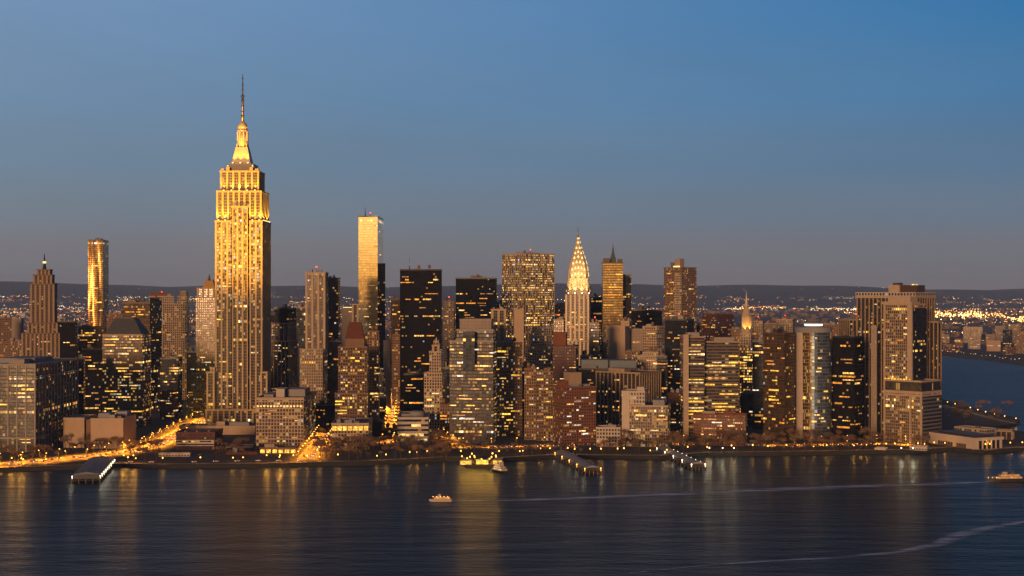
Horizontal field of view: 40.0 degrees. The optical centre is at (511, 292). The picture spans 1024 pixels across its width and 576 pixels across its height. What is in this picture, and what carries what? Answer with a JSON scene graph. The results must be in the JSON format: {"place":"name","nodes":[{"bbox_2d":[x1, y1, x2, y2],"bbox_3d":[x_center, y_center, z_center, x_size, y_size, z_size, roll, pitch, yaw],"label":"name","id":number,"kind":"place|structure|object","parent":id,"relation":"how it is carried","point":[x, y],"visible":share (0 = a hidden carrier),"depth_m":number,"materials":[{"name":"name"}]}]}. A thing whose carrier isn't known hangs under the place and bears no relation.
{"place":"outdoors","nodes":[
{"label":"outdoors","id":0,"kind":"place"},
{"bbox_2d":[0,316,11,340],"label":"office block","id":1,"kind":"structure","parent":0,"point":[5,328],"depth_m":2397.18,"materials":[{"name":"brown stone"}]},
{"bbox_2d":[0,338,20,357],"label":"building","id":2,"kind":"structure","parent":0,"point":[11,347],"depth_m":2297.66,"materials":[{"name":"brown stone"}]},
{"bbox_2d":[12,315,23,339],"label":"office block","id":3,"kind":"structure","parent":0,"point":[17,326],"depth_m":2499.31,"materials":[{"name":"concrete"}]},
{"bbox_2d":[59,318,77,357],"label":"office tower","id":4,"kind":"structure","parent":0,"point":[68,339],"depth_m":1998.72,"materials":[{"name":"paint"}]},
{"bbox_2d":[78,321,104,354],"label":"office block","id":5,"kind":"structure","parent":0,"point":[89,334],"depth_m":2243.80,"materials":[{"name":"glass"}]},
{"bbox_2d":[82,344,101,415],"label":"office tower","id":6,"kind":"structure","parent":0,"point":[93,380],"depth_m":1826.90,"materials":[{"name":"black glass"}]},
{"bbox_2d":[88,238,108,331],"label":"rippled tower","id":7,"kind":"structure","parent":0,"point":[98,279],"depth_m":2499.40,"materials":[{"name":"gold metal"}]},
{"bbox_2d":[102,317,150,426],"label":"office tower","id":8,"kind":"structure","parent":0,"point":[126,363],"depth_m":1750.00,"materials":[{"name":"glass"}]},
{"bbox_2d":[122,298,161,408],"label":"office tower","id":9,"kind":"structure","parent":0,"point":[148,315],"depth_m":2031.16,"materials":[{"name":"concrete"}]},
{"bbox_2d":[149,291,173,356],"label":"apartment tower","id":10,"kind":"structure","parent":0,"point":[167,298],"depth_m":2346.70,"materials":[{"name":"beige stone"}]},
{"bbox_2d":[162,291,188,399],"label":"apartment tower","id":11,"kind":"structure","parent":0,"point":[175,321],"depth_m":2198.48,"materials":[{"name":"beige stone"}]},
{"bbox_2d":[176,428,222,449],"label":"brick warehouse","id":12,"kind":"structure","parent":0,"point":[195,438],"depth_m":1500.00,"materials":[{"name":"brick"}]},
{"bbox_2d":[195,274,214,388],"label":"crowned tower","id":13,"kind":"structure","parent":0,"point":[205,323],"depth_m":2051.33,"materials":[{"name":"beige stone"}]},
{"bbox_2d":[205,74,270,422],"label":"setback skyscraper","id":14,"kind":"structure","parent":0,"point":[238,378],"depth_m":1758.90,"materials":[{"name":"stone"}]},
{"bbox_2d":[271,304,297,390],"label":"office tower","id":15,"kind":"structure","parent":0,"point":[284,356],"depth_m":1934.46,"materials":[{"name":"black glass"}]},
{"bbox_2d":[296,303,304,386],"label":"office block","id":16,"kind":"structure","parent":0,"point":[300,315],"depth_m":2098.91,"materials":[{"name":"silver metal"}]},
{"bbox_2d":[296,432,331,459],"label":"street","id":17,"kind":"structure","parent":0,"point":[306,451],"depth_m":1493.04,"materials":[{"name":"asphalt"}]},
{"bbox_2d":[342,307,351,344],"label":"apartment block","id":18,"kind":"structure","parent":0,"point":[346,315],"depth_m":2450.00,"materials":[{"name":"concrete"}]},
{"bbox_2d":[335,322,368,418],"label":"hotel tower","id":19,"kind":"structure","parent":0,"point":[351,396],"depth_m":1611.11,"materials":[{"name":"brown stone"}]},
{"bbox_2d":[380,393,395,442],"bbox_3d":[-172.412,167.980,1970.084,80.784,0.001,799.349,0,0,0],"label":"street","id":20,"kind":"structure","parent":0,"point":[389,419],"depth_m":1871.52,"materials":[{"name":"asphalt"}]},
{"bbox_2d":[403,368,423,410],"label":"office block","id":21,"kind":"structure","parent":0,"point":[413,391],"depth_m":1860.00,"materials":[{"name":"black glass"}]},
{"bbox_2d":[400,258,441,410],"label":"office tower","id":22,"kind":"structure","parent":0,"point":[420,310],"depth_m":1958.38,"materials":[{"name":"brown"}]},
{"bbox_2d":[443,297,454,366],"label":"office tower","id":23,"kind":"structure","parent":0,"point":[448,320],"depth_m":2300.73,"materials":[{"name":"concrete"}]},
{"bbox_2d":[456,274,496,338],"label":"office tower","id":24,"kind":"structure","parent":0,"point":[476,297],"depth_m":2320.63,"materials":[{"name":"black glass"}]},
{"bbox_2d":[491,306,505,341],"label":"stone tower","id":25,"kind":"structure","parent":0,"point":[498,316],"depth_m":1667.97,"materials":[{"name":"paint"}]},
{"bbox_2d":[497,337,522,435],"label":"office tower","id":26,"kind":"structure","parent":0,"point":[509,387],"depth_m":1640.00,"materials":[{"name":"black glass"}]},
{"bbox_2d":[0,347,1023,575],"bbox_3d":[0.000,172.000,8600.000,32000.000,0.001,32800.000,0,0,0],"label":"water","id":27,"kind":"structure","parent":0,"point":[377,520],"depth_m":1074.00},
{"bbox_2d":[71,456,114,483],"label":"pier","id":28,"kind":"structure","parent":27,"relation":"in","point":[98,468],"depth_m":1301.40,"materials":[{"name":"stone"}]},
{"bbox_2d":[554,450,601,474],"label":"pier","id":29,"kind":"structure","parent":27,"relation":"in","point":[578,463],"depth_m":1369.51,"materials":[{"name":"concrete"}]},
{"bbox_2d":[656,445,706,470],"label":"pier","id":30,"kind":"structure","parent":27,"relation":"in","point":[685,460],"depth_m":1400.39,"materials":[{"name":"concrete"}]},
{"bbox_2d":[473,482,980,500],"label":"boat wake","id":31,"kind":"object","parent":27,"relation":"on","point":[717,492],"visible":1,"depth_m":1207.68,"materials":[{"name":"white liquid"}]},
{"bbox_2d":[635,521,1023,572],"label":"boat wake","id":32,"kind":"object","parent":27,"relation":"on","point":[897,551],"visible":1,"depth_m":954.92,"materials":[{"name":"white liquid"}]},
{"bbox_2d":[988,470,1023,481],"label":"passenger ferry","id":33,"kind":"object","parent":27,"relation":"on","point":[1006,477],"visible":1,"depth_m":1275.14,"materials":[{"name":"metal"}]},
{"bbox_2d":[0,366,1023,471],"bbox_3d":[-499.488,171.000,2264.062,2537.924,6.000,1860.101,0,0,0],"label":"city ground","id":34,"kind":"structure","parent":0,"point":[157,426],"depth_m":1491.35,"materials":[{"name":"stone"}]},
{"bbox_2d":[0,354,78,451],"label":"office block","id":35,"kind":"structure","parent":34,"relation":"on","point":[38,399],"depth_m":1487.29,"materials":[{"name":"concrete"}]},
{"bbox_2d":[21,254,59,357],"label":"art deco tower","id":36,"kind":"structure","parent":34,"relation":"on","point":[40,336],"depth_m":2150.07,"materials":[{"name":"beige stone"}]},
{"bbox_2d":[75,354,85,413],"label":"office slab","id":37,"kind":"structure","parent":34,"relation":"on","point":[81,385],"depth_m":1689.55,"materials":[{"name":"metal"}]},
{"bbox_2d":[63,410,135,448],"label":"exhibition hall","id":38,"kind":"structure","parent":34,"relation":"on","point":[92,427],"depth_m":1520.00,"materials":[{"name":"concrete"}]},
{"bbox_2d":[0,417,204,464],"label":"avenue","id":39,"kind":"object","parent":34,"relation":"on","point":[109,453],"visible":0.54,"depth_m":1465.26,"materials":[{"name":"asphalt"}]},
{"bbox_2d":[160,389,178,419],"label":"building","id":40,"kind":"structure","parent":34,"relation":"on","point":[168,404],"depth_m":1853.70,"materials":[{"name":"glass"}]},
{"bbox_2d":[160,353,182,412],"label":"skyscraper","id":41,"kind":"structure","parent":34,"relation":"on","point":[170,372],"depth_m":1950.62,"materials":[{"name":"metal"}]},
{"bbox_2d":[186,347,196,407],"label":"skyscraper","id":42,"kind":"structure","parent":34,"relation":"on","point":[192,360],"depth_m":2049.78,"materials":[{"name":"glass"}]},
{"bbox_2d":[187,372,204,415],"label":"building","id":43,"kind":"structure","parent":34,"relation":"on","point":[195,379],"depth_m":1904.11,"materials":[{"name":"glass"}]},
{"bbox_2d":[193,385,205,417],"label":"building","id":44,"kind":"structure","parent":34,"relation":"on","point":[199,400],"depth_m":1881.20,"materials":[{"name":"brown stone"}]},
{"bbox_2d":[179,419,255,434],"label":"warehouse","id":45,"kind":"structure","parent":34,"relation":"on","point":[239,428],"depth_m":1660.00,"materials":[{"name":"beige stone"}]},
{"bbox_2d":[259,444,299,453],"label":"market hall","id":46,"kind":"structure","parent":34,"relation":"on","point":[277,449],"depth_m":1462.00,"materials":[{"name":"brown stone"}]},
{"bbox_2d":[255,387,316,445],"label":"office block","id":47,"kind":"structure","parent":34,"relation":"on","point":[285,415],"depth_m":1535.00,"materials":[{"name":"concrete"}]},
{"bbox_2d":[299,266,328,402],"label":"stone tower","id":48,"kind":"structure","parent":34,"relation":"on","point":[313,364],"depth_m":1743.38,"materials":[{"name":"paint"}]},
{"bbox_2d":[316,398,334,432],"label":"building","id":49,"kind":"structure","parent":34,"relation":"on","point":[325,415],"depth_m":1685.13,"materials":[{"name":"brown stone"}]},
{"bbox_2d":[328,275,340,339],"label":"office tower","id":50,"kind":"structure","parent":34,"relation":"on","point":[334,306],"depth_m":1990.41,"materials":[{"name":"glass"}]},
{"bbox_2d":[327,336,342,402],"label":"skyscraper","id":51,"kind":"structure","parent":34,"relation":"on","point":[332,368],"depth_m":1959.68,"materials":[{"name":"glass"}]},
{"bbox_2d":[331,416,372,449],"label":"office block","id":52,"kind":"structure","parent":34,"relation":"on","point":[345,427],"depth_m":1501.40,"materials":[{"name":"concrete"}]},
{"bbox_2d":[358,212,385,371],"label":"mirror tower","id":53,"kind":"structure","parent":34,"relation":"on","point":[371,288],"depth_m":2120.00,"materials":[{"name":"gold metal"}]},
{"bbox_2d":[367,325,379,418],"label":"office block","id":54,"kind":"structure","parent":34,"relation":"on","point":[373,338],"depth_m":1719.94,"materials":[{"name":"brown stone"}]},
{"bbox_2d":[372,414,384,435],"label":"building","id":55,"kind":"structure","parent":34,"relation":"on","point":[378,424],"depth_m":1641.06,"materials":[{"name":"metal"}]},
{"bbox_2d":[383,336,390,412],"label":"office block","id":56,"kind":"structure","parent":34,"relation":"on","point":[387,356],"depth_m":1959.86,"materials":[{"name":"concrete"}]},
{"bbox_2d":[382,423,396,438],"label":"building","id":57,"kind":"structure","parent":34,"relation":"on","point":[387,431],"depth_m":1610.35,"materials":[{"name":"metal"}]},
{"bbox_2d":[391,295,399,392],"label":"office tower","id":58,"kind":"structure","parent":34,"relation":"on","point":[395,315],"depth_m":2349.74,"materials":[{"name":"brown metal"}]},
{"bbox_2d":[392,332,399,405],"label":"skyscraper","id":59,"kind":"structure","parent":34,"relation":"on","point":[396,367],"depth_m":2080.09,"materials":[{"name":"concrete"}]},
{"bbox_2d":[397,410,429,441],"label":"office block","id":60,"kind":"structure","parent":34,"relation":"on","point":[415,422],"depth_m":1577.54,"materials":[{"name":"concrete"}]},
{"bbox_2d":[424,337,443,431],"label":"gothic tower","id":61,"kind":"structure","parent":34,"relation":"on","point":[433,386],"depth_m":1690.24,"materials":[{"name":"beige stone"}]},
{"bbox_2d":[440,398,449,434],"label":"apartment block","id":62,"kind":"structure","parent":34,"relation":"on","point":[444,415],"depth_m":1650.34,"materials":[{"name":"brown stone"}]},
{"bbox_2d":[442,364,449,402],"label":"building","id":63,"kind":"structure","parent":34,"relation":"on","point":[446,384],"depth_m":1780.79,"materials":[{"name":"concrete"}]},
{"bbox_2d":[449,319,496,443],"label":"glass tower","id":64,"kind":"structure","parent":34,"relation":"on","point":[473,376],"depth_m":1564.45,"materials":[{"name":"glass"}]},
{"bbox_2d":[524,362,536,439],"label":"office block","id":65,"kind":"structure","parent":34,"relation":"on","point":[530,403],"depth_m":1600.39,"materials":[{"name":"brick"}]},
{"bbox_2d":[536,367,553,440],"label":"office block","id":66,"kind":"structure","parent":34,"relation":"on","point":[545,402],"depth_m":1590.59,"materials":[{"name":"brown stone"}]},
{"bbox_2d":[553,371,595,444],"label":"apartment block","id":67,"kind":"structure","parent":34,"relation":"on","point":[574,410],"depth_m":1553.51,"materials":[{"name":"red brick"}]},
{"bbox_2d":[596,423,621,446],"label":"block","id":68,"kind":"structure","parent":34,"relation":"on","point":[606,431],"depth_m":1531.95,"materials":[{"name":"concrete"}]},
{"bbox_2d":[595,365,661,432],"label":"block","id":69,"kind":"structure","parent":34,"relation":"on","point":[612,383],"depth_m":1683.24,"materials":[{"name":"beige stone"}]},
{"bbox_2d":[622,386,670,446],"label":"apartment block","id":70,"kind":"structure","parent":34,"relation":"on","point":[643,418],"depth_m":1529.69,"materials":[{"name":"concrete"}]},
{"bbox_2d":[667,388,679,433],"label":"office block","id":71,"kind":"structure","parent":34,"relation":"on","point":[673,397],"depth_m":1642.66,"materials":[{"name":"paint"}]},
{"bbox_2d":[693,407,747,445],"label":"brick block","id":72,"kind":"structure","parent":34,"relation":"on","point":[709,422],"depth_m":1543.47,"materials":[{"name":"brick"}]},
{"bbox_2d":[752,335,762,429],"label":"office block","id":73,"kind":"structure","parent":34,"relation":"on","point":[758,384],"depth_m":1721.75,"materials":[{"name":"glass"}]},
{"bbox_2d":[871,326,877,435],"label":"office block","id":74,"kind":"structure","parent":34,"relation":"on","point":[874,378],"depth_m":1641.05,"materials":[{"name":"concrete"}]},
{"bbox_2d":[855,283,941,443],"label":"corner complex","id":75,"kind":"structure","parent":34,"relation":"on","point":[901,316],"depth_m":1595.40,"materials":[{"name":"concrete"}]},
{"bbox_2d":[929,430,1003,449],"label":"museum","id":76,"kind":"structure","parent":34,"relation":"on","point":[965,439],"depth_m":1520.01,"materials":[{"name":"concrete"}]},
{"bbox_2d":[0,281,1023,309],"bbox_3d":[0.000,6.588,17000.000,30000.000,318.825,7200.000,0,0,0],"label":"hills","id":77,"kind":"structure","parent":0,"point":[769,297],"depth_m":16378.90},
{"bbox_2d":[0,310,1023,364],"bbox_3d":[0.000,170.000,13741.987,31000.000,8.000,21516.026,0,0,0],"label":"land","id":78,"kind":"structure","parent":0,"point":[981,353],"depth_m":8269.19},
{"bbox_2d":[1,295,1023,331],"bbox_3d":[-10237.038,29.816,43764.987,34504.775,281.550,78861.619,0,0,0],"label":"distant city lights","id":79,"kind":"object","parent":78,"relation":"on","point":[771,308],"visible":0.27,"depth_m":10954.10,"materials":[{"name":"yellow"}]},
{"bbox_2d":[3,308,1023,344],"bbox_3d":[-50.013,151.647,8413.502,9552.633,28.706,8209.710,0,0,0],"label":"distant town","id":80,"kind":"object","parent":78,"relation":"on","point":[61,317],"visible":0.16,"depth_m":8803.45},
{"bbox_2d":[963,327,982,342],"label":"shore block","id":81,"kind":"structure","parent":78,"relation":"on","point":[971,333],"depth_m":4610.79,"materials":[{"name":"beige stone"}]},
{"bbox_2d":[1003,329,1011,346],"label":"shore block","id":82,"kind":"structure","parent":78,"relation":"on","point":[1007,337],"depth_m":4254.82,"materials":[{"name":"metal"}]},
{"bbox_2d":[0,444,1023,465],"bbox_3d":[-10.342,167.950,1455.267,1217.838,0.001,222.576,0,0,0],"label":"park lawn","id":83,"kind":"structure","parent":0,"point":[493,457],"depth_m":1438.23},
{"bbox_2d":[0,446,1023,467],"bbox_3d":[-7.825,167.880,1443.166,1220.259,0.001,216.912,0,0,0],"label":"promenade","id":84,"kind":"structure","parent":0,"point":[495,458],"depth_m":1428.93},
{"bbox_2d":[0,0,1023,289],"label":"sky","id":85,"kind":"structure","parent":0,"point":[864,143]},
{"bbox_2d":[514,305,524,365],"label":"office block","id":86,"kind":"structure","parent":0,"point":[519,325],"depth_m":2060.38,"materials":[{"name":"concrete"}]},
{"bbox_2d":[502,249,554,361],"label":"office tower","id":87,"kind":"structure","parent":0,"point":[528,282],"depth_m":2241.06,"materials":[{"name":"beige stone"}]},
{"bbox_2d":[524,327,552,369],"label":"stone block","id":88,"kind":"structure","parent":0,"point":[539,352],"depth_m":1792.10,"materials":[{"name":"grey"}]},
{"bbox_2d":[552,332,577,384],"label":"office block","id":89,"kind":"structure","parent":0,"point":[565,356],"depth_m":1733.20,"materials":[{"name":"brown"}]},
{"bbox_2d":[564,233,591,365],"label":"arched crown tower","id":90,"kind":"structure","parent":0,"point":[578,292],"depth_m":2104.98,"materials":[{"name":"white stone"}]},
{"bbox_2d":[589,317,600,358],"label":"apartment block","id":91,"kind":"structure","parent":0,"point":[594,339],"depth_m":1881.79,"materials":[{"name":"concrete"}]},
{"bbox_2d":[590,293,601,339],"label":"office tower","id":92,"kind":"structure","parent":0,"point":[596,306],"depth_m":2231.67,"materials":[{"name":"glass"}]},
{"bbox_2d":[578,359,638,385],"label":"block","id":93,"kind":"structure","parent":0,"point":[587,368],"depth_m":1746.00,"materials":[{"name":"concrete"}]},
{"bbox_2d":[602,248,630,339],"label":"gold slab tower","id":94,"kind":"structure","parent":0,"point":[616,295],"depth_m":2080.00,"materials":[{"name":"brown metal"}]},
{"bbox_2d":[606,316,632,358],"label":"office block","id":95,"kind":"structure","parent":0,"point":[618,337],"depth_m":1965.50,"materials":[{"name":"concrete"}]},
{"bbox_2d":[630,326,642,350],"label":"office block","id":96,"kind":"structure","parent":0,"point":[636,339],"depth_m":1990.88,"materials":[{"name":"concrete"}]},
{"bbox_2d":[631,306,662,328],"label":"office tower","id":97,"kind":"structure","parent":0,"point":[642,316],"depth_m":2303.91,"materials":[{"name":"black glass"}]},
{"bbox_2d":[637,346,660,369],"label":"office block","id":98,"kind":"structure","parent":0,"point":[647,359],"depth_m":1803.32,"materials":[{"name":"concrete"}]},
{"bbox_2d":[642,321,664,354],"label":"office block","id":99,"kind":"structure","parent":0,"point":[653,335],"depth_m":1967.40,"materials":[{"name":"concrete"}]},
{"bbox_2d":[657,350,667,401],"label":"skyscraper","id":100,"kind":"structure","parent":0,"point":[662,361],"depth_m":1721.33,"materials":[{"name":"concrete"}]},
{"bbox_2d":[665,313,693,391],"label":"office tower","id":101,"kind":"structure","parent":0,"point":[676,327],"depth_m":1878.77,"materials":[{"name":"glass"}]},
{"bbox_2d":[664,259,696,331],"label":"office tower","id":102,"kind":"structure","parent":0,"point":[680,288],"depth_m":2213.94,"materials":[{"name":"concrete"}]},
{"bbox_2d":[458,443,927,447],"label":"waterfront road","id":103,"kind":"structure","parent":0,"point":[678,444],"depth_m":1541.75,"materials":[{"name":"asphalt"}]},
{"bbox_2d":[680,332,738,440],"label":"striped tower","id":104,"kind":"structure","parent":0,"point":[709,375],"depth_m":1600.00,"materials":[{"name":"beige stone"}]},
{"bbox_2d":[702,311,733,339],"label":"office block","id":105,"kind":"structure","parent":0,"point":[716,324],"depth_m":2141.38,"materials":[{"name":"paint"}]},
{"bbox_2d":[730,326,740,404],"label":"skyscraper","id":106,"kind":"structure","parent":0,"point":[735,333],"depth_m":2101.31,"materials":[{"name":"brown stone"}]},
{"bbox_2d":[739,291,752,392],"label":"skyscraper","id":107,"kind":"structure","parent":0,"point":[746,363],"depth_m":1833.26,"materials":[{"name":"beige stone"}]},
{"bbox_2d":[740,390,752,425],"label":"building","id":108,"kind":"structure","parent":0,"point":[746,401],"depth_m":1770.75,"materials":[{"name":"glass"}]},
{"bbox_2d":[752,316,764,339],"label":"office block","id":109,"kind":"structure","parent":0,"point":[758,328],"depth_m":2252.68,"materials":[{"name":"concrete"}]},
{"bbox_2d":[763,329,795,440],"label":"bronze tower","id":110,"kind":"structure","parent":0,"point":[778,381],"depth_m":1599.32,"materials":[{"name":"glass"}]},
{"bbox_2d":[776,315,794,331],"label":"building","id":111,"kind":"structure","parent":0,"point":[785,324],"depth_m":2505.11,"materials":[{"name":"beige stone"}]},
{"bbox_2d":[794,322,832,439],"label":"round glass tower","id":112,"kind":"structure","parent":0,"point":[813,375],"depth_m":1603.07,"materials":[{"name":"grey glass"}]},
{"bbox_2d":[838,314,856,335],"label":"office tower","id":113,"kind":"structure","parent":0,"point":[848,326],"depth_m":1905.51,"materials":[{"name":"concrete"}]},
{"bbox_2d":[832,331,863,438],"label":"office tower","id":114,"kind":"structure","parent":0,"point":[848,375],"depth_m":1608.27,"materials":[{"name":"black glass"}]},
{"bbox_2d":[954,425,996,434],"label":"pavilion","id":115,"kind":"structure","parent":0,"point":[985,430],"depth_m":1655.56,"materials":[{"name":"white stone"}]},
{"bbox_2d":[995,429,1014,439],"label":"ferry shed","id":116,"kind":"structure","parent":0,"point":[1007,434],"depth_m":1604.65,"materials":[{"name":"concrete"}]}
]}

